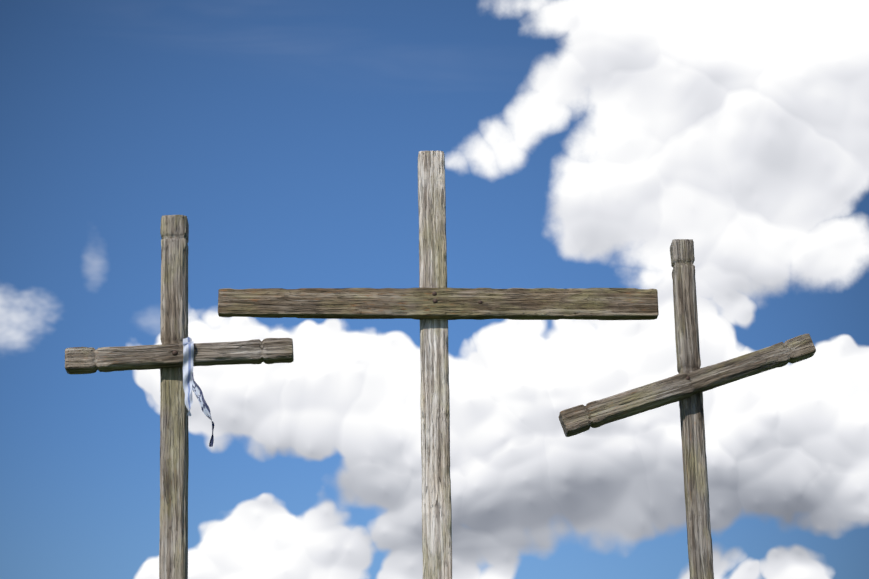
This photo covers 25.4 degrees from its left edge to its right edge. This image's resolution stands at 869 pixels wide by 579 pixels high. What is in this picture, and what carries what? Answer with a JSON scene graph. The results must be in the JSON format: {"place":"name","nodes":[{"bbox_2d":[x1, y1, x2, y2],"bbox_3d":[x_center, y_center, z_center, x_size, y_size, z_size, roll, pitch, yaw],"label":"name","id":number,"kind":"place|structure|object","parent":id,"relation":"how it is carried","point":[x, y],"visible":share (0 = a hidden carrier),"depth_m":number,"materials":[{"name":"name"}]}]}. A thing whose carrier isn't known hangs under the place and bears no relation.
{"place":"outdoors","nodes":[
{"label":"outdoors","id":0,"kind":"place"},
{"bbox_2d":[0,0,868,578],"label":"sky","id":1,"kind":"structure","parent":0,"point":[578,140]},
{"label":"ground","id":2,"kind":"structure","parent":0,"visible":0},
{"bbox_2d":[65,215,293,578],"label":"cross","id":3,"kind":"object","parent":2,"relation":"on","point":[165,357],"visible":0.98,"depth_m":9.93,"materials":[{"name":"brown wood"}]},
{"bbox_2d":[183,337,213,446],"bbox_3d":[-1.224,0.510,9.841,0.256,0.633,0.099,-17,-26,39],"label":"ribbon","id":4,"kind":"object","parent":3,"relation":"attached to","point":[189,383],"visible":0.96,"depth_m":9.85,"materials":[{"name":"fabric"}]},
{"bbox_2d":[218,151,658,578],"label":"cross","id":5,"kind":"object","parent":2,"relation":"on","point":[433,303],"visible":1,"depth_m":9.35,"materials":[{"name":"brown wood"}]},
{"bbox_2d":[559,239,815,578],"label":"cross","id":6,"kind":"object","parent":2,"relation":"on","point":[689,384],"visible":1,"depth_m":10.59,"materials":[{"name":"brown wood"}]}
]}

